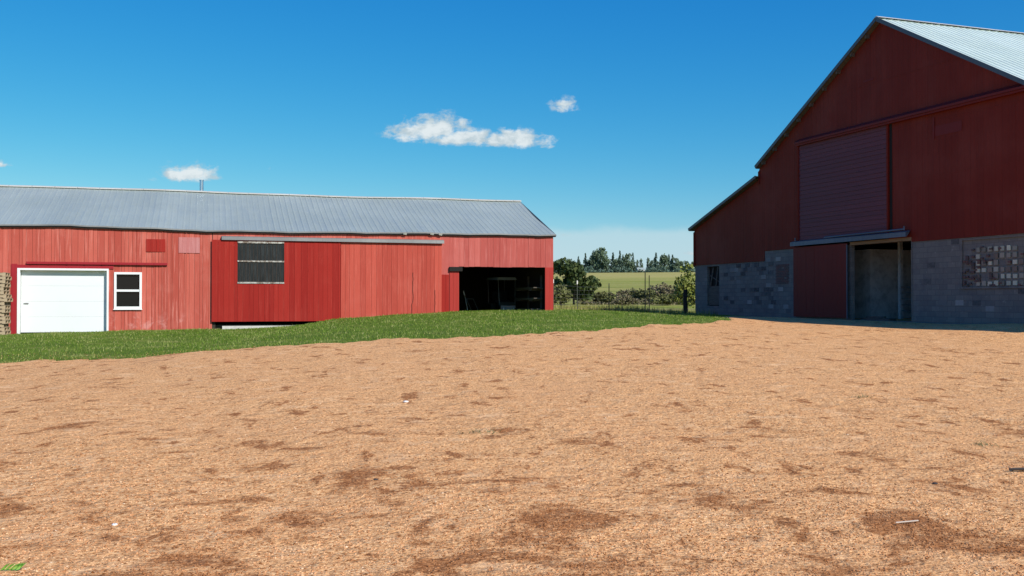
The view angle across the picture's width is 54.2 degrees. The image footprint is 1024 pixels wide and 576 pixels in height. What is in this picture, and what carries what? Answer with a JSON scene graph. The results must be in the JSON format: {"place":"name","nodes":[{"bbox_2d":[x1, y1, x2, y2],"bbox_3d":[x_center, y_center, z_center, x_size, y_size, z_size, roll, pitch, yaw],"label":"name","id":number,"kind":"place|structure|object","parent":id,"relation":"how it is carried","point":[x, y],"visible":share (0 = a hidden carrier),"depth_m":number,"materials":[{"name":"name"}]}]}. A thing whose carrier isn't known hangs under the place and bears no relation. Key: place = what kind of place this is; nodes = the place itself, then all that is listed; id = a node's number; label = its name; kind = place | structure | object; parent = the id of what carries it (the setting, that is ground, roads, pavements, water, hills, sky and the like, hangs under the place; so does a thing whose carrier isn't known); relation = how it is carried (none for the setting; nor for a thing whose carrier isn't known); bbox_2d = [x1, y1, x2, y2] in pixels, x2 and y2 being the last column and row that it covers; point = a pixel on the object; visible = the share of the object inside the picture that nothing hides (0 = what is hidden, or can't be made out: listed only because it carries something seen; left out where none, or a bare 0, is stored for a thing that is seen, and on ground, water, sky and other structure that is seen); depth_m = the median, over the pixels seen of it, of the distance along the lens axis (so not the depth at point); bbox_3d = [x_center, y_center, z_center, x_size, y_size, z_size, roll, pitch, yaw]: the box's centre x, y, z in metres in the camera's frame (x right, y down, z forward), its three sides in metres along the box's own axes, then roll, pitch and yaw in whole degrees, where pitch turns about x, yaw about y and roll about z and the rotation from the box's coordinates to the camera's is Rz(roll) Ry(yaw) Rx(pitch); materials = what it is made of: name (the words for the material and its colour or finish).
{"place":"outdoors","nodes":[
{"label":"outdoors","id":0,"kind":"place"},
{"bbox_2d":[0,309,10,312],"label":"wooden pallet","id":1,"kind":"object","parent":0,"point":[5,310],"visible":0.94,"depth_m":34.95,"materials":[{"name":"brown wood"}]},
{"bbox_2d":[0,305,10,308],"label":"wooden pallet","id":2,"kind":"object","parent":1,"relation":"on","point":[5,306],"visible":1,"depth_m":34.74,"materials":[{"name":"brown wood"}]},
{"bbox_2d":[0,302,10,304],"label":"wooden pallet","id":3,"kind":"object","parent":2,"relation":"on","point":[5,303],"visible":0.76,"depth_m":35.13,"materials":[{"name":"brown wood"}]},
{"bbox_2d":[0,298,12,301],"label":"wooden pallet","id":4,"kind":"object","parent":3,"relation":"on","point":[6,299],"visible":1,"depth_m":34.94,"materials":[{"name":"brown wood"}]},
{"bbox_2d":[0,294,11,297],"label":"wooden pallet","id":5,"kind":"object","parent":4,"relation":"on","point":[5,296],"visible":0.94,"depth_m":34.80,"materials":[{"name":"brown wood"}]},
{"bbox_2d":[0,291,9,294],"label":"wooden pallet","id":6,"kind":"object","parent":5,"relation":"on","point":[4,292],"visible":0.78,"depth_m":35.14,"materials":[{"name":"brown wood"}]},
{"bbox_2d":[0,287,9,290],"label":"wooden pallet","id":7,"kind":"object","parent":6,"relation":"on","point":[4,288],"visible":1,"depth_m":35.07,"materials":[{"name":"brown wood"}]},
{"bbox_2d":[0,283,10,286],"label":"wooden pallet","id":8,"kind":"object","parent":7,"relation":"on","point":[4,285],"visible":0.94,"depth_m":34.79,"materials":[{"name":"brown wood"}]},
{"bbox_2d":[0,280,9,283],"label":"wooden pallet","id":9,"kind":"object","parent":8,"relation":"on","point":[5,281],"visible":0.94,"depth_m":35.12,"materials":[{"name":"brown wood"}]},
{"bbox_2d":[0,276,11,279],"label":"wooden pallet","id":10,"kind":"object","parent":9,"relation":"on","point":[5,278],"visible":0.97,"depth_m":34.90,"materials":[{"name":"brown wood"}]},
{"bbox_2d":[0,272,9,275],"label":"wooden pallet","id":11,"kind":"object","parent":10,"relation":"on","point":[4,274],"visible":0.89,"depth_m":34.73,"materials":[{"name":"brown wood"}]},
{"bbox_2d":[0,180,555,333],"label":"long shed","id":12,"kind":"structure","parent":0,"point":[83,259],"depth_m":38.88,"materials":[{"name":"red wood"}]},
{"bbox_2d":[21,270,106,333],"bbox_3d":[-16.345,0.521,36.532,2.900,2.318,0.070,0,-1,-17],"label":"garage door","id":13,"kind":"structure","parent":12,"relation":"in","point":[51,300],"depth_m":36.52,"materials":[{"name":"white metal"}]},
{"bbox_2d":[113,272,141,309],"bbox_3d":[-14.203,0.111,37.005,1.000,1.390,0.140,0,-1,-17],"label":"window","id":14,"kind":"structure","parent":12,"relation":"in","point":[127,285],"depth_m":37.04,"materials":[{"name":"white wood"}]},
{"bbox_2d":[212,240,340,321],"bbox_3d":[-9.042,-0.266,38.509,4.835,3.100,0.115,0,-1,-17],"label":"sliding door","id":15,"kind":"structure","parent":12,"relation":"in","point":[238,266],"depth_m":38.47,"materials":[{"name":"red paint"}]},
{"bbox_2d":[341,242,441,317],"bbox_3d":[-4.778,-0.180,39.822,4.039,3.220,0.037,0,-1,-17],"label":"sliding door","id":16,"kind":"structure","parent":12,"relation":"in","point":[416,288],"depth_m":39.80,"materials":[{"name":"red paint"}]},
{"bbox_2d":[486,277,516,309],"bbox_3d":[-0.488,0.502,45.955,0.960,1.996,2.430,0,-1,-17],"label":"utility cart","id":17,"kind":"object","parent":12,"relation":"on","point":[500,301],"visible":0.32,"depth_m":45.67,"materials":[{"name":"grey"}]},
{"bbox_2d":[514,275,542,310],"bbox_3d":[0.769,0.472,43.333,0.580,2.000,2.779,0,-1,-17],"label":"lumber rack","id":18,"kind":"object","parent":12,"relation":"on","point":[528,289],"visible":0.86,"depth_m":42.60,"materials":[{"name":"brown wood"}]},
{"bbox_2d":[0,308,745,362],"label":"lawn","id":19,"kind":"structure","parent":0,"point":[324,338],"depth_m":29.97,"materials":[{"name":"plant"}]},
{"bbox_2d":[0,330,10,334],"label":"wooden pallet","id":20,"kind":"object","parent":19,"relation":"on","point":[5,332],"visible":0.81,"depth_m":34.98,"materials":[{"name":"brown wood"}]},
{"bbox_2d":[0,327,9,330],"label":"wooden pallet","id":21,"kind":"object","parent":20,"relation":"on","point":[4,328],"visible":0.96,"depth_m":34.88,"materials":[{"name":"brown wood"}]},
{"bbox_2d":[0,323,8,326],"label":"wooden pallet","id":22,"kind":"object","parent":21,"relation":"on","point":[4,325],"visible":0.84,"depth_m":35.13,"materials":[{"name":"brown wood"}]},
{"bbox_2d":[0,320,10,323],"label":"wooden pallet","id":23,"kind":"object","parent":22,"relation":"on","point":[5,321],"visible":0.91,"depth_m":34.68,"materials":[{"name":"brown wood"}]},
{"bbox_2d":[0,316,9,319],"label":"wooden pallet","id":24,"kind":"object","parent":23,"relation":"on","point":[4,317],"visible":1,"depth_m":34.68,"materials":[{"name":"brown wood"}]},
{"bbox_2d":[649,275,649,311],"bbox_3d":[6.970,0.382,50.799,0.041,2.050,0.041,0,-1,-22],"label":"fence stake","id":25,"kind":"object","parent":19,"relation":"on","point":[649,293],"visible":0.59,"depth_m":50.78,"materials":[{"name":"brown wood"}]},
{"bbox_2d":[0,316,1023,575],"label":"gravel yard","id":26,"kind":"structure","parent":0,"point":[996,350],"depth_m":9.95,"materials":[{"name":"beige gravel"}]},
{"bbox_2d":[1,562,26,570],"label":"green leaf sprig","id":27,"kind":"object","parent":26,"relation":"on","point":[17,566],"visible":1,"depth_m":5.82,"materials":[{"name":"green plant"}]},
{"bbox_2d":[1009,467,1023,470],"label":"dark stick","id":28,"kind":"object","parent":26,"relation":"on","point":[1019,469],"visible":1,"depth_m":8.67,"materials":[{"name":"grey wood"}]},
{"bbox_2d":[0,0,1023,268],"label":"sky","id":29,"kind":"structure","parent":0,"point":[619,125],"materials":[{"name":"blue"}]},
{"bbox_2d":[553,272,694,312],"bbox_3d":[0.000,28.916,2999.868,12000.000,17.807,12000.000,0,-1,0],"label":"field","id":30,"kind":"structure","parent":0,"point":[613,283],"depth_m":355.56,"materials":[{"name":"green plant"}]},
{"bbox_2d":[554,284,572,306],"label":"bush","id":31,"kind":"object","parent":30,"relation":"on","point":[558,289],"visible":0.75,"depth_m":77.43,"materials":[{"name":"green plant"}]},
{"bbox_2d":[553,257,601,304],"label":"bushy tree","id":32,"kind":"object","parent":30,"relation":"on","point":[573,272],"visible":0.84,"depth_m":91.22,"materials":[{"name":"green plant"}]},
{"bbox_2d":[583,253,589,269],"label":"conifer","id":33,"kind":"object","parent":30,"relation":"on","point":[585,262],"visible":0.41,"depth_m":581.72,"materials":[{"name":"green plant"}]},
{"bbox_2d":[588,255,599,269],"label":"tree","id":34,"kind":"object","parent":30,"relation":"on","point":[592,261],"visible":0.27,"depth_m":590.67,"materials":[{"name":"green plant"}]},
{"bbox_2d":[591,249,602,270],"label":"tree","id":35,"kind":"object","parent":30,"relation":"on","point":[594,256],"visible":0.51,"depth_m":578.50,"materials":[{"name":"green plant"}]},
{"bbox_2d":[594,247,610,270],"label":"tree","id":36,"kind":"object","parent":30,"relation":"on","point":[602,262],"visible":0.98,"depth_m":569.54,"materials":[{"name":"green plant"}]},
{"bbox_2d":[592,291,615,302],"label":"bush","id":37,"kind":"object","parent":30,"relation":"on","point":[603,296],"visible":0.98,"depth_m":92.50,"materials":[{"name":"green plant"}]},
{"bbox_2d":[609,253,616,268],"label":"conifer","id":38,"kind":"object","parent":30,"relation":"on","point":[611,265],"visible":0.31,"depth_m":596.05,"materials":[{"name":"green plant"}]},
{"bbox_2d":[612,258,617,266],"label":"tree","id":39,"kind":"object","parent":30,"relation":"on","point":[615,262],"visible":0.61,"depth_m":582.08,"materials":[{"name":"green plant"}]},
{"bbox_2d":[617,251,623,268],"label":"conifer","id":40,"kind":"object","parent":30,"relation":"on","point":[619,261],"visible":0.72,"depth_m":570.36,"materials":[{"name":"green plant"}]},
{"bbox_2d":[607,288,635,299],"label":"bush","id":41,"kind":"object","parent":30,"relation":"on","point":[626,292],"visible":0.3,"depth_m":96.64,"materials":[{"name":"green plant"}]},
{"bbox_2d":[554,266,694,272],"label":"hedgerow","id":42,"kind":"object","parent":30,"relation":"on","point":[614,269],"visible":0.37,"depth_m":562.43,"materials":[{"name":"green plant"}]},
{"bbox_2d":[612,295,639,305],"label":"bush","id":43,"kind":"object","parent":30,"relation":"on","point":[617,300],"visible":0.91,"depth_m":85.63,"materials":[{"name":"green plant"}]},
{"bbox_2d":[622,253,633,271],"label":"tree","id":44,"kind":"object","parent":30,"relation":"on","point":[626,258],"visible":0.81,"depth_m":572.68,"materials":[{"name":"green plant"}]},
{"bbox_2d":[631,253,637,270],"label":"conifer","id":45,"kind":"object","parent":30,"relation":"on","point":[635,266],"visible":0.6,"depth_m":578.62,"materials":[{"name":"green plant"}]},
{"bbox_2d":[576,284,694,304],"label":"scrub","id":46,"kind":"object","parent":30,"relation":"on","point":[641,302],"visible":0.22,"depth_m":92.05,"materials":[{"name":"green plant"}]},
{"bbox_2d":[629,288,656,300],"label":"bush","id":47,"kind":"object","parent":30,"relation":"on","point":[639,293],"visible":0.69,"depth_m":93.98,"materials":[{"name":"green plant"}]},
{"bbox_2d":[645,272,645,310],"bbox_3d":[6.788,0.352,51.007,0.044,2.300,0.044,0,-1,-17],"label":"fence post","id":48,"kind":"object","parent":30,"relation":"on","point":[645,291],"visible":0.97,"depth_m":51.00,"materials":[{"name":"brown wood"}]},
{"bbox_2d":[553,285,696,311],"bbox_3d":[5.841,0.576,50.204,10.529,1.384,0.787,0,-1,-35],"label":"wire fence","id":49,"kind":"object","parent":48,"relation":"attached to","point":[619,295],"visible":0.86,"depth_m":50.26,"materials":[{"name":"grey metal"}]},
{"bbox_2d":[647,284,657,298],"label":"bush","id":50,"kind":"object","parent":30,"relation":"on","point":[653,288],"visible":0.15,"depth_m":99.06,"materials":[{"name":"green plant"}]},
{"bbox_2d":[652,253,658,270],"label":"conifer","id":51,"kind":"object","parent":30,"relation":"on","point":[656,262],"visible":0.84,"depth_m":568.48,"materials":[{"name":"green plant"}]},
{"bbox_2d":[658,259,665,268],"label":"tree","id":52,"kind":"object","parent":30,"relation":"on","point":[660,264],"visible":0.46,"depth_m":576.49,"materials":[{"name":"green plant"}]},
{"bbox_2d":[650,294,676,305],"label":"bush","id":53,"kind":"object","parent":30,"relation":"on","point":[662,298],"visible":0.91,"depth_m":86.35,"materials":[{"name":"green plant"}]},
{"bbox_2d":[659,253,668,268],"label":"tree","id":54,"kind":"object","parent":30,"relation":"on","point":[664,256],"visible":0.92,"depth_m":576.77,"materials":[{"name":"green plant"}]},
{"bbox_2d":[655,281,681,295],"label":"bush","id":55,"kind":"object","parent":30,"relation":"on","point":[664,288],"visible":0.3,"depth_m":96.12,"materials":[{"name":"green plant"}]},
{"bbox_2d":[669,254,675,270],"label":"conifer","id":56,"kind":"object","parent":30,"relation":"on","point":[671,265],"visible":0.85,"depth_m":570.02,"materials":[{"name":"green plant"}]},
{"bbox_2d":[671,257,680,269],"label":"tree","id":57,"kind":"object","parent":30,"relation":"on","point":[676,265],"visible":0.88,"depth_m":569.38,"materials":[{"name":"green plant"}]},
{"bbox_2d":[673,263,694,311],"bbox_3d":[10.793,0.034,61.432,1.685,3.321,2.329,0,-1,-1],"label":"young tree","id":58,"kind":"object","parent":30,"relation":"on","point":[689,287],"visible":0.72,"depth_m":61.21,"materials":[{"name":"green plant"}]},
{"bbox_2d":[683,282,686,313],"bbox_3d":[9.001,0.678,51.996,0.217,1.951,0.220,0,-1,0],"label":"fence post","id":59,"kind":"object","parent":30,"relation":"on","point":[685,300],"visible":0.84,"depth_m":51.91,"materials":[{"name":"brown wood"}]},
{"bbox_2d":[688,16,1023,323],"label":"red barn","id":60,"kind":"structure","parent":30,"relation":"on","point":[886,183],"depth_m":39.72,"materials":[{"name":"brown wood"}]},
{"bbox_2d":[793,243,847,318],"bbox_3d":[13.310,-0.269,43.302,0.050,3.140,3.758,0,-1,-19],"label":"sliding door","id":61,"kind":"structure","parent":60,"relation":"in","point":[820,273],"depth_m":43.16,"materials":[{"name":"red wood"}]},
{"bbox_2d":[797,124,889,240],"bbox_3d":[13.828,-4.268,42.093,0.100,4.310,5.960,0,-1,-19],"label":"hay door","id":62,"kind":"structure","parent":60,"relation":"in","point":[843,181],"depth_m":41.83,"materials":[{"name":"brown wood"}]},
{"bbox_2d":[960,236,1023,288],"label":"glass block window","id":63,"kind":"structure","parent":60,"relation":"in","point":[995,262],"depth_m":34.41,"materials":[{"name":"glass"}]},
{"bbox_2d":[554,304,717,314],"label":"meadow grass","id":64,"kind":"structure","parent":0,"point":[609,308],"depth_m":52.00,"materials":[{"name":"green plant"}]}
]}

